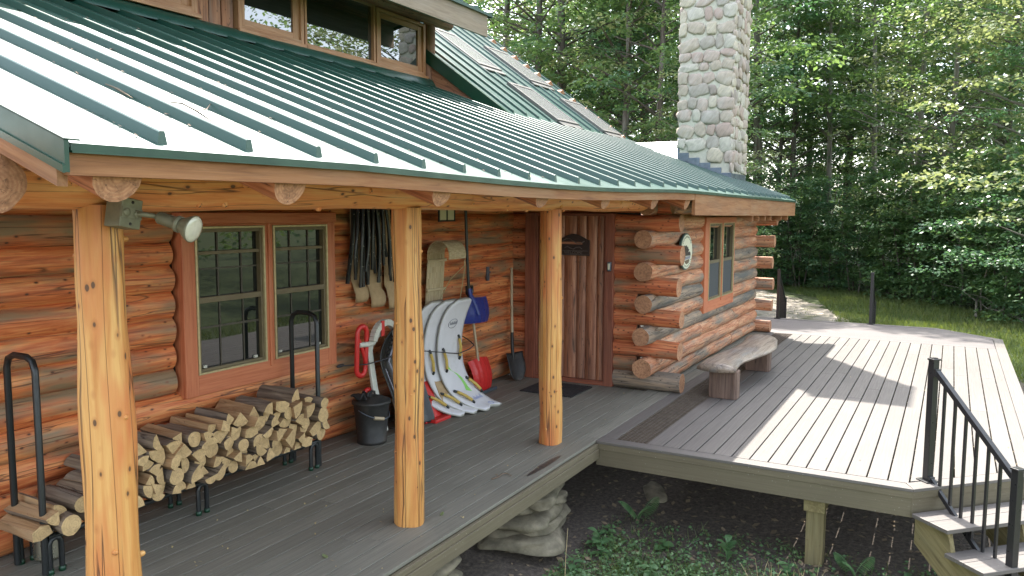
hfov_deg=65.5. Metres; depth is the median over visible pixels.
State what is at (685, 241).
oval sign
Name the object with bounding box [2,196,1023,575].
ground
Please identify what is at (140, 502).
split log
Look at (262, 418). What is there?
split log
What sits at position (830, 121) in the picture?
ash tree
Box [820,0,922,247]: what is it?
maple tree
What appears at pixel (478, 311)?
snow pusher
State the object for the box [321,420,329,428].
split log
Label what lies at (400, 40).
dormer window
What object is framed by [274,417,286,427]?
split log
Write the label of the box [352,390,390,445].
ash bucket
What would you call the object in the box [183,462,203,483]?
split log
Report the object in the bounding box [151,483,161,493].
split log
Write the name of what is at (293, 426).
split log
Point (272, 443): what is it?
split log
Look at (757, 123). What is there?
maple tree
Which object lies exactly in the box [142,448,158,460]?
split log
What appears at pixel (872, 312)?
stair railing
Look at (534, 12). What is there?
maple tree
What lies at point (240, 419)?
split log
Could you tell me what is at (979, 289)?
leafy bush
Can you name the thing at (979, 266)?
sapling
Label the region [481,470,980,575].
dead leaves
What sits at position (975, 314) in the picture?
fallen branch
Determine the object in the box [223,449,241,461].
split log
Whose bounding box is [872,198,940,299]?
leafy bush
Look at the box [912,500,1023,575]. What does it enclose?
deck stairs
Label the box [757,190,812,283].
leafy bush
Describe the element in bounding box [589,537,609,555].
broadleaf weed
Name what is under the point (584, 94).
hemlock tree
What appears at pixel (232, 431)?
split log
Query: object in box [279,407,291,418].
split log
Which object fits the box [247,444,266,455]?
split log
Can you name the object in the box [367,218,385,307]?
paddle
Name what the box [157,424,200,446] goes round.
split log
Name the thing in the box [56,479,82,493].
split log
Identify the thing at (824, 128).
maple tree
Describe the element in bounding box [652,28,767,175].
maple tree
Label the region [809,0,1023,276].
beech tree
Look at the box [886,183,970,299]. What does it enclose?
sapling
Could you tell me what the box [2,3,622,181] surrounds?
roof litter
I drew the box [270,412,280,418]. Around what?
split log
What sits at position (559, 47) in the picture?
maple tree
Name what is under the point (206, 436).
split log
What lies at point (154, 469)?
split log
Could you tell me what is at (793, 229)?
sapling
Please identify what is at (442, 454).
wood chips
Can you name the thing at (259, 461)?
split log
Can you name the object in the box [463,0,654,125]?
maple tree
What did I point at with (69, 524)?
split log
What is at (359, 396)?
work glove
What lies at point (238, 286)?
porch window
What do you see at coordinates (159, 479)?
split log
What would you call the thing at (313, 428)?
split log
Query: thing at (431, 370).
sled
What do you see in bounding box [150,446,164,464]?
split log
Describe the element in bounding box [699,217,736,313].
room window
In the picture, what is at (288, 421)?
split log
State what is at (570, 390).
doormat
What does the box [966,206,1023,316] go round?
leafy bush
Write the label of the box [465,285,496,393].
red snow shovel
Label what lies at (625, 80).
maple tree
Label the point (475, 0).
sky
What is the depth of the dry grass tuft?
6.37 m
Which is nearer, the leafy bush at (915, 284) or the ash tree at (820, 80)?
the leafy bush at (915, 284)
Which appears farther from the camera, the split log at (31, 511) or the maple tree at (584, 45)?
the maple tree at (584, 45)
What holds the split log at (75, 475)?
on the split log
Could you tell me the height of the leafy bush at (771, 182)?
5.427 m
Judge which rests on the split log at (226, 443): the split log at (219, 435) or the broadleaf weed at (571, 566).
the split log at (219, 435)
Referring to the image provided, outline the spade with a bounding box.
[506,268,525,380]
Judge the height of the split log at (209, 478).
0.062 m
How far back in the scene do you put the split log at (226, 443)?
5.74 m
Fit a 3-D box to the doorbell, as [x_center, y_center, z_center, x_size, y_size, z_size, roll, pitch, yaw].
[1.180,-0.260,9.666,0.047,0.115,0.046,3,6,29]
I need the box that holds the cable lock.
[337,336,474,367]
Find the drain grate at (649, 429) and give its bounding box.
[616,373,740,443]
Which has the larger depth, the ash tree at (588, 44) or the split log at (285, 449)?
the ash tree at (588, 44)
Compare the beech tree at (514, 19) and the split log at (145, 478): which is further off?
the beech tree at (514, 19)
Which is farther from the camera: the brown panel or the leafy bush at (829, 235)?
the leafy bush at (829, 235)
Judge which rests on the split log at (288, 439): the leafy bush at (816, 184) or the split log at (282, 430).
the split log at (282, 430)
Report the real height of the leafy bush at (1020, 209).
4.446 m
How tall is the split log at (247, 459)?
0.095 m
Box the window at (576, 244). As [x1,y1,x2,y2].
[562,234,589,255]
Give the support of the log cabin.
on the ground at (712, 506)
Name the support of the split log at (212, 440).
on the split log at (212, 450)
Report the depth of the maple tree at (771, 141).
40.87 m
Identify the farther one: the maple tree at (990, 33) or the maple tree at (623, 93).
the maple tree at (623, 93)
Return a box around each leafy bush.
[745,160,810,285]
[756,216,822,284]
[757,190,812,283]
[764,176,850,289]
[765,216,828,286]
[767,181,837,277]
[777,173,857,283]
[792,219,863,290]
[805,205,875,285]
[809,171,907,292]
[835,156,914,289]
[836,245,893,293]
[850,212,931,299]
[862,203,959,299]
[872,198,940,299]
[878,165,962,294]
[893,251,965,305]
[913,211,1003,304]
[918,159,1022,306]
[926,226,996,305]
[951,196,1022,308]
[956,262,1012,310]
[958,226,1023,317]
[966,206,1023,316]
[973,179,1023,308]
[974,265,1023,321]
[983,176,1023,322]
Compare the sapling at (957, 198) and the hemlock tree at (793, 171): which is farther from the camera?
the hemlock tree at (793, 171)
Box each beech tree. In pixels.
[497,0,535,65]
[635,0,801,257]
[748,11,836,224]
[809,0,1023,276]
[835,0,981,227]
[841,0,1023,301]
[902,0,1023,315]
[933,3,1023,223]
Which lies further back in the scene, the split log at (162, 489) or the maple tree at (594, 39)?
the maple tree at (594, 39)
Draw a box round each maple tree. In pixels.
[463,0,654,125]
[464,0,594,78]
[464,0,673,122]
[465,0,575,74]
[507,0,758,142]
[520,0,678,141]
[550,1,614,116]
[567,4,677,142]
[570,0,678,142]
[580,0,752,142]
[616,0,850,110]
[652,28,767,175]
[670,0,862,275]
[745,0,856,271]
[746,3,801,160]
[763,1,881,254]
[774,0,898,252]
[774,0,962,271]
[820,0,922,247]
[827,0,975,259]
[873,0,1023,263]
[889,4,1022,196]
[898,0,1023,225]
[913,2,1023,197]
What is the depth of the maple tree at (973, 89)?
35.56 m
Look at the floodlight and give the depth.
3.31 m
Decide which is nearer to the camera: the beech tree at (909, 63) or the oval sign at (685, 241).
the oval sign at (685, 241)
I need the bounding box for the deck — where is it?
[0,316,1023,575]
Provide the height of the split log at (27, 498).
0.090 m
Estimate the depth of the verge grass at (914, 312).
23.21 m
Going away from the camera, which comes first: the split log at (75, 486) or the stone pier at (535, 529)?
the split log at (75, 486)
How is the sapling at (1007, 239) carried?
on the ground at (712, 506)
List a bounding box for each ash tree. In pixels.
[513,1,587,100]
[521,0,658,134]
[583,0,776,140]
[753,0,908,275]
[768,5,868,256]
[799,0,954,263]
[844,0,1007,181]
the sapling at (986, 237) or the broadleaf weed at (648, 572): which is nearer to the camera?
the broadleaf weed at (648, 572)
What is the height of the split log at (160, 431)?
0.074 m
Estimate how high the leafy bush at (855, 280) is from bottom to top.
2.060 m
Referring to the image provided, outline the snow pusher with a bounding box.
[464,211,488,323]
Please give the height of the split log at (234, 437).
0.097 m
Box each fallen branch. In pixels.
[941,284,979,316]
[965,293,1023,321]
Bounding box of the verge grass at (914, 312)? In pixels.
[773,282,1023,382]
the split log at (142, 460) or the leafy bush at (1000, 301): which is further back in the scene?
the leafy bush at (1000, 301)
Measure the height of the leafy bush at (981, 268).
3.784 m
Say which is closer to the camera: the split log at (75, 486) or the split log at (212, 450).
the split log at (75, 486)
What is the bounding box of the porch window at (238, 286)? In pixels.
[171,212,336,398]
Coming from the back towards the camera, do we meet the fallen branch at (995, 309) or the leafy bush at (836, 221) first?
the leafy bush at (836, 221)
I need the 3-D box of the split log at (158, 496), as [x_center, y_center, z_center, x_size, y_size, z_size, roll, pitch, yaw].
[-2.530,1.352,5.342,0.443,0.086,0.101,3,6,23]
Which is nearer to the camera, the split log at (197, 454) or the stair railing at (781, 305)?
the split log at (197, 454)
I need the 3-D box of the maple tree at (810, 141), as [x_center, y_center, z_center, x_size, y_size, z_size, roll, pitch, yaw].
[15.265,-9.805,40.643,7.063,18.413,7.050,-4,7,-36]
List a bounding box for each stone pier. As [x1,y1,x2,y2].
[430,556,462,575]
[477,482,570,556]
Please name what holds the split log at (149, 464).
on the split log at (154, 469)
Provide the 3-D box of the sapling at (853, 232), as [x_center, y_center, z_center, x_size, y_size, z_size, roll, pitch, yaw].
[13.095,-1.438,29.815,2.581,3.756,2.118,-3,6,-30]
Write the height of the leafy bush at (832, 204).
4.904 m
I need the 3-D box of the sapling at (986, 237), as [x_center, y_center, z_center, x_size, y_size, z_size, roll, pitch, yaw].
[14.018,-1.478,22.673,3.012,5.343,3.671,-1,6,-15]
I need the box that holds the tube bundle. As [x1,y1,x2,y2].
[345,209,393,287]
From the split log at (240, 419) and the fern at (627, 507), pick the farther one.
the fern at (627, 507)
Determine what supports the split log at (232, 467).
on the firewood rack
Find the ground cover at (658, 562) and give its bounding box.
[542,514,935,575]
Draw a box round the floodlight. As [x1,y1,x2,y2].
[104,198,202,242]
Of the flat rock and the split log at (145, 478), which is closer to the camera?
the split log at (145, 478)
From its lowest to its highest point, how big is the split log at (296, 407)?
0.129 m
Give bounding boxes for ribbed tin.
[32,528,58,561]
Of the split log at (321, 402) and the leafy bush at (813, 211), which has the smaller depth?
the split log at (321, 402)
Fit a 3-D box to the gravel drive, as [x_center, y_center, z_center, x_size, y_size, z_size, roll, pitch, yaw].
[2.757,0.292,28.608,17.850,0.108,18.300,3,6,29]
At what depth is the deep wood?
57.24 m
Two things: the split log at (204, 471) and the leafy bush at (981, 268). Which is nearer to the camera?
the split log at (204, 471)
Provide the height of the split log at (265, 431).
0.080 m
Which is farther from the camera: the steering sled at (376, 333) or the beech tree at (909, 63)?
the beech tree at (909, 63)
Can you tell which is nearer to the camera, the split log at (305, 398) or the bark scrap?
the bark scrap
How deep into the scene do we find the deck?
7.02 m
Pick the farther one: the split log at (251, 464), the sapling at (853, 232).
the sapling at (853, 232)
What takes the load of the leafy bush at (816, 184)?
on the ground at (712, 506)
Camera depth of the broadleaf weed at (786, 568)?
6.58 m
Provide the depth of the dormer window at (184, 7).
8.00 m
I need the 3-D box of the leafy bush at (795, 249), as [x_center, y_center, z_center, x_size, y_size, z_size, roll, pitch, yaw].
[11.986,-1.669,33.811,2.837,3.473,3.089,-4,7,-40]
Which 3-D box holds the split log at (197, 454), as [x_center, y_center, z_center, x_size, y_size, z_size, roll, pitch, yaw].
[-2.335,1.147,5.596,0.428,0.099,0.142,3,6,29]
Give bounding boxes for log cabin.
[0,0,796,575]
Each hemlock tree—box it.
[554,1,679,141]
[747,0,881,250]
[805,15,893,242]
[884,0,1023,263]
[893,0,1023,218]
[903,0,1023,276]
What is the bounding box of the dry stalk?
[565,529,567,572]
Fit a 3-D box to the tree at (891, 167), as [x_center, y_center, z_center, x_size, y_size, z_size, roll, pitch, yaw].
[14.981,-2.457,31.707,4.164,5.582,4.168,-1,6,-9]
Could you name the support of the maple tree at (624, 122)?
on the ground at (712, 506)
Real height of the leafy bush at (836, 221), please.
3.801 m
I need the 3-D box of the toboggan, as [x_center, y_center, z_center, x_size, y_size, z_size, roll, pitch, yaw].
[-0.712,-0.097,8.628,0.323,0.834,0.390,3,6,29]
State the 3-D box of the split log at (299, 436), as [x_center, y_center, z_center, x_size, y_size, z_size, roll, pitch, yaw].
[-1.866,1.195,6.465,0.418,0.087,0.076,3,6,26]
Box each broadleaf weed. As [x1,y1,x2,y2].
[563,557,584,572]
[586,526,612,544]
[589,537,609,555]
[602,524,615,534]
[638,560,658,575]
[654,538,673,549]
[717,535,737,561]
[777,560,798,575]
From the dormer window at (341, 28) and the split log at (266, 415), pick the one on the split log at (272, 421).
the split log at (266, 415)
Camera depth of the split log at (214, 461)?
5.67 m
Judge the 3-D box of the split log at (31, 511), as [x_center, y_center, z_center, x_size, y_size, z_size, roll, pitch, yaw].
[-2.845,1.341,4.714,0.402,0.086,0.080,3,6,25]
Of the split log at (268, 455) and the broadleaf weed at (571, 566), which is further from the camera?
the broadleaf weed at (571, 566)
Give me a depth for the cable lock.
7.64 m
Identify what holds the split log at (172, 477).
on the split log at (171, 489)
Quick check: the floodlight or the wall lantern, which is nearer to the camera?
the floodlight
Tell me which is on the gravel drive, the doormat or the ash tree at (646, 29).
the ash tree at (646, 29)
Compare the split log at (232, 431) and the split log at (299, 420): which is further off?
the split log at (299, 420)
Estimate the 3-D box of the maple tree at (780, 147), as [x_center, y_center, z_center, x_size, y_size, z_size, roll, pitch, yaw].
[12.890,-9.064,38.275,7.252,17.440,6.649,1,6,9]
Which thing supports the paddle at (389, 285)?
attached to the log cabin
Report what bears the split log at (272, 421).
on the split log
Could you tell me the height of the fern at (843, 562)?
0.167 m
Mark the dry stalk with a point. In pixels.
(565, 555)
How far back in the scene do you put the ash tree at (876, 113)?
33.50 m
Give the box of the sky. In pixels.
[472,0,1023,191]
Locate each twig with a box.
[167,99,214,122]
[491,473,511,479]
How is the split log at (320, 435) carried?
on the firewood rack
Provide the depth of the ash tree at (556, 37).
42.93 m
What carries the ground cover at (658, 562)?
on the ground at (712, 506)
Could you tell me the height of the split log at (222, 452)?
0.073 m
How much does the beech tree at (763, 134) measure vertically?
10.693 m
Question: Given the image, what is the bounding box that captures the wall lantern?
[438,210,454,221]
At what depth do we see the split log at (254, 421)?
5.93 m
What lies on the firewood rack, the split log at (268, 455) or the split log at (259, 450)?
the split log at (268, 455)
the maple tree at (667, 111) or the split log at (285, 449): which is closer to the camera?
the split log at (285, 449)
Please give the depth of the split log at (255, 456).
5.98 m
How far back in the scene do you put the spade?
10.22 m
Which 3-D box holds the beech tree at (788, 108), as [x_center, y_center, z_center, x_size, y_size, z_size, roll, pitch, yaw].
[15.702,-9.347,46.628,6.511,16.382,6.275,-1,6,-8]
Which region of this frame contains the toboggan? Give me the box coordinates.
[425,240,465,305]
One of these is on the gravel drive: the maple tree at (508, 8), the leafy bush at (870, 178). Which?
the maple tree at (508, 8)
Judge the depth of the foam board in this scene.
8.31 m
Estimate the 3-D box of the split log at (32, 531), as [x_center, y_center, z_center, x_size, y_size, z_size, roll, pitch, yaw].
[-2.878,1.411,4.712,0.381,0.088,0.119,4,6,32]
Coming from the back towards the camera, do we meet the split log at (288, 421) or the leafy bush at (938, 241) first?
the leafy bush at (938, 241)
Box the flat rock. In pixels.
[643,481,666,502]
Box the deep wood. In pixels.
[470,0,1023,232]
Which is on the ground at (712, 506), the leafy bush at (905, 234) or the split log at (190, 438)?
the leafy bush at (905, 234)
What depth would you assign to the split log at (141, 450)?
5.14 m
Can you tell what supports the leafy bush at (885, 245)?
on the ground at (712, 506)
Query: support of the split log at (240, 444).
on the split log
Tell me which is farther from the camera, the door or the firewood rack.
the door
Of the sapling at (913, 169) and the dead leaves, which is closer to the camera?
the dead leaves
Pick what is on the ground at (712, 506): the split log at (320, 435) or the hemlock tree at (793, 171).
the hemlock tree at (793, 171)
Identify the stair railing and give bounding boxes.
[774,269,786,318]
[867,272,876,324]
[916,357,1023,575]
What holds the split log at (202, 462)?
on the split log at (204, 471)
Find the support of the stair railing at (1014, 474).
on the deck stairs
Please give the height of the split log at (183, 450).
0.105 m
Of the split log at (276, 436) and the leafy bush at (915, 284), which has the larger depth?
the leafy bush at (915, 284)
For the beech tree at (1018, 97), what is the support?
on the ground at (712, 506)
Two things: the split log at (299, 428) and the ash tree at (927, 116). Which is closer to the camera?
the split log at (299, 428)
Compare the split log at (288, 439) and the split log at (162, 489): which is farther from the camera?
the split log at (288, 439)
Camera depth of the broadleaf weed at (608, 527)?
7.51 m
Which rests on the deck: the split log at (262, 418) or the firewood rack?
the firewood rack
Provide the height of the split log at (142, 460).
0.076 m
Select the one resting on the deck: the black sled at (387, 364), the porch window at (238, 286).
the black sled at (387, 364)
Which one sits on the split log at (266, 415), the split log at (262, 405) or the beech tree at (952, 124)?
the split log at (262, 405)
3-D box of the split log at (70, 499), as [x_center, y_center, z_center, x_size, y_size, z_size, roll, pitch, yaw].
[-2.770,1.301,4.933,0.392,0.110,0.117,3,6,29]
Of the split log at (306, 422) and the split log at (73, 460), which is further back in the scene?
the split log at (306, 422)
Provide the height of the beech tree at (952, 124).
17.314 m
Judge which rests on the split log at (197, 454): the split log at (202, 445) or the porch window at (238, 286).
the split log at (202, 445)
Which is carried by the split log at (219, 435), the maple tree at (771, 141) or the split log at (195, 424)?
the split log at (195, 424)
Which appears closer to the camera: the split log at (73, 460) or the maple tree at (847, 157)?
the split log at (73, 460)
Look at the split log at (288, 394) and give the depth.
6.43 m
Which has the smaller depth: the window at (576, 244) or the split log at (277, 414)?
the split log at (277, 414)
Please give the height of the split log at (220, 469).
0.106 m
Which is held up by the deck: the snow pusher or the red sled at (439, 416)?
the red sled at (439, 416)
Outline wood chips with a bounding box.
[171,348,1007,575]
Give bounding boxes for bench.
[697,334,777,399]
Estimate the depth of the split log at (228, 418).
5.83 m
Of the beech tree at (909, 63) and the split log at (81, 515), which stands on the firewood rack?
the split log at (81, 515)
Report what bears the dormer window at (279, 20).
in the log cabin
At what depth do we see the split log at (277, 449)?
6.23 m
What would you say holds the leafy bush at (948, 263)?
on the ground at (712, 506)
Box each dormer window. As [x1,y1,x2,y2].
[127,0,201,18]
[232,0,307,47]
[303,0,378,65]
[375,7,428,78]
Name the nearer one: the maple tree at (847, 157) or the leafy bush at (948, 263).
the leafy bush at (948, 263)
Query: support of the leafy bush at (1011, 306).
on the ground at (712, 506)
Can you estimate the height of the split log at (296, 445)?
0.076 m
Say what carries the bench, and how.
on the deck
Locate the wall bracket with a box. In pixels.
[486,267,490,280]
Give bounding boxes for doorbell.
[607,262,611,270]
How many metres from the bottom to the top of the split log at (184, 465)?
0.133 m
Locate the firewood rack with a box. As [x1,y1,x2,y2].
[3,310,321,575]
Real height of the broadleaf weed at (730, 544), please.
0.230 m
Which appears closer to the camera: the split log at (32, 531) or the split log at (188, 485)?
the split log at (32, 531)
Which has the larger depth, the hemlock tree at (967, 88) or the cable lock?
the hemlock tree at (967, 88)
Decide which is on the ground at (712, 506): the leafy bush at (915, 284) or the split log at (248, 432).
the leafy bush at (915, 284)
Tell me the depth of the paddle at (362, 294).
7.58 m
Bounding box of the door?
[538,215,604,380]
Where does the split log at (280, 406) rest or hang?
on the split log at (287, 414)
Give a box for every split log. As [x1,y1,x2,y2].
[0,513,52,542]
[4,501,59,525]
[18,492,66,514]
[45,484,84,512]
[48,511,81,535]
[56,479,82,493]
[63,454,80,469]
[63,469,81,482]
[66,508,84,520]
[137,431,161,449]
[138,443,146,455]
[138,455,148,466]
[138,460,153,471]
[138,462,160,475]
[138,471,153,484]
[138,483,152,497]
[138,495,144,507]
[140,423,181,441]
[141,492,164,500]
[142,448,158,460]
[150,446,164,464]
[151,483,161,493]
[152,466,163,484]
[156,481,165,493]
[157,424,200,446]
[158,437,182,453]
[161,453,181,470]
[163,468,183,484]
[163,483,180,493]
[166,423,213,442]
[170,416,215,431]
[171,443,191,457]
[178,458,188,472]
[180,481,185,489]
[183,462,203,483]
[184,482,195,489]
[185,413,229,431]
[186,446,207,462]
[189,456,205,466]
[194,407,233,424]
[196,441,207,449]
[196,472,217,483]
[200,407,247,426]
[201,465,208,474]
[204,463,225,479]
[205,443,217,457]
[205,455,223,467]
[207,437,218,445]
[212,429,227,443]
[215,398,258,416]
[216,448,233,456]
[217,437,233,449]
[221,457,231,467]
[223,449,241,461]
[225,425,240,440]
[226,460,237,472]
[227,426,238,435]
[232,437,248,450]
[235,395,272,413]
[236,396,288,412]
[236,453,253,466]
[238,460,256,469]
[239,425,257,437]
[241,433,264,446]
[243,414,263,426]
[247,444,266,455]
[247,452,257,460]
[255,456,264,465]
[257,384,299,402]
[257,411,269,421]
[257,416,265,430]
[258,425,272,437]
[259,438,269,448]
[261,447,275,461]
[265,415,278,426]
[269,430,283,440]
[269,440,280,447]
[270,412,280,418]
[271,442,281,455]
[273,427,286,433]
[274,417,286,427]
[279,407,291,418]
[280,428,294,447]
[281,446,289,453]
[285,418,290,427]
[286,423,296,434]
[288,400,301,418]
[290,413,303,425]
[290,441,300,449]
[295,431,304,442]
[296,426,307,431]
[297,418,309,428]
[299,393,328,408]
[299,395,312,401]
[299,436,312,446]
[301,402,314,417]
[305,420,320,435]
[305,428,324,439]
[309,407,327,421]
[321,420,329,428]
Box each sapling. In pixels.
[772,180,826,284]
[829,200,888,292]
[840,182,899,290]
[854,140,953,288]
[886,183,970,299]
[901,148,1019,308]
[933,143,1023,316]
[937,191,1022,310]
[962,147,1023,300]
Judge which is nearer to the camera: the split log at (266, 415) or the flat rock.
the split log at (266, 415)
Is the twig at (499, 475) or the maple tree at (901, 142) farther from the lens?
the maple tree at (901, 142)
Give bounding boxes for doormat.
[520,382,591,397]
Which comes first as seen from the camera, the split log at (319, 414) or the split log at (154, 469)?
the split log at (154, 469)
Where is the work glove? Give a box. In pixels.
[350,390,373,400]
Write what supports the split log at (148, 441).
on the split log at (151, 453)
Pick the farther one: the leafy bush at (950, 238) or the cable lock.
the leafy bush at (950, 238)
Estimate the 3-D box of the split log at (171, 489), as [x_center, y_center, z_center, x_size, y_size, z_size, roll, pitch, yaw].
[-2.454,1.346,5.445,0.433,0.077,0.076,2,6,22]
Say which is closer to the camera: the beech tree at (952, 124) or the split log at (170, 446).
the split log at (170, 446)
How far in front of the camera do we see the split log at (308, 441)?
6.47 m
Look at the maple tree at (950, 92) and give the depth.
37.69 m
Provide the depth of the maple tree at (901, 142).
37.68 m
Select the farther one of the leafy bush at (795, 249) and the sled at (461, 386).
the leafy bush at (795, 249)
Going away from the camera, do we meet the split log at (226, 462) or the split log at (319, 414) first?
the split log at (226, 462)
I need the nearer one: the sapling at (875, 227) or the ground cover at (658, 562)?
the ground cover at (658, 562)
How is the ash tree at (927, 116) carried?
on the ground at (712, 506)
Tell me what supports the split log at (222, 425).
on the split log at (219, 435)
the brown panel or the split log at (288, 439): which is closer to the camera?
the split log at (288, 439)
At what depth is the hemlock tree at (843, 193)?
47.87 m
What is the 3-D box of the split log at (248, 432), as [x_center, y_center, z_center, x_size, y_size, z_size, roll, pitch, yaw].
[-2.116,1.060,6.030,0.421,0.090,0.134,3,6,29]
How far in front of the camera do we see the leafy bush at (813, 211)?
35.37 m
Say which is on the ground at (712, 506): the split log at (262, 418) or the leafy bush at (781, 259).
the leafy bush at (781, 259)
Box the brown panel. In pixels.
[434,380,448,401]
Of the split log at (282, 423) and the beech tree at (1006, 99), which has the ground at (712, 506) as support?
the beech tree at (1006, 99)
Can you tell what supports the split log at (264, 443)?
on the split log at (268, 455)
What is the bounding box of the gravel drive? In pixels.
[640,289,848,326]
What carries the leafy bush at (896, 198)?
on the ground at (712, 506)
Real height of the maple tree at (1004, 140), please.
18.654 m
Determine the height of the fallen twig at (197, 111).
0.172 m
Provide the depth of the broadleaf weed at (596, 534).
7.23 m
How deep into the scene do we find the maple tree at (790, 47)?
24.34 m
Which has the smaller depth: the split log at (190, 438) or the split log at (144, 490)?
the split log at (144, 490)
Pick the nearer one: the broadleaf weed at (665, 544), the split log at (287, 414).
the split log at (287, 414)
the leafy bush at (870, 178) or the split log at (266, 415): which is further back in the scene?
the leafy bush at (870, 178)
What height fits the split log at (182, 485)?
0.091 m
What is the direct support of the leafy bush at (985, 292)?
on the ground at (712, 506)
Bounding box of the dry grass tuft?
[742,559,819,575]
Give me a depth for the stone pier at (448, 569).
5.66 m
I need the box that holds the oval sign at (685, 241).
[679,233,691,269]
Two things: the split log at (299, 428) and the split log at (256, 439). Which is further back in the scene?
the split log at (299, 428)
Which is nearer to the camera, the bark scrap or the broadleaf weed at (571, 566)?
the bark scrap
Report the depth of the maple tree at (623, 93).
42.05 m
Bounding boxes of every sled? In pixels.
[354,319,394,429]
[380,328,434,422]
[424,298,477,413]
[424,381,450,423]
[437,297,501,410]
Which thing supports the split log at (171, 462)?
on the split log at (172, 477)
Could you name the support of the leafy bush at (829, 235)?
on the ground at (712, 506)
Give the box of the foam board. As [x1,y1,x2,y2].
[422,300,464,416]
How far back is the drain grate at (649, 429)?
8.45 m
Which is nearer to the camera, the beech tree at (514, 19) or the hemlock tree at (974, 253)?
the hemlock tree at (974, 253)
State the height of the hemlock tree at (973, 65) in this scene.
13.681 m
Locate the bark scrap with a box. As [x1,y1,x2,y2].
[105,83,131,97]
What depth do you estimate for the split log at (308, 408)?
6.41 m
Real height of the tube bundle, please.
0.885 m
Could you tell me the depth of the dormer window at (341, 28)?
10.21 m
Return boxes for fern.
[620,497,659,519]
[833,552,874,575]
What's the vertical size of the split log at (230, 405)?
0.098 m

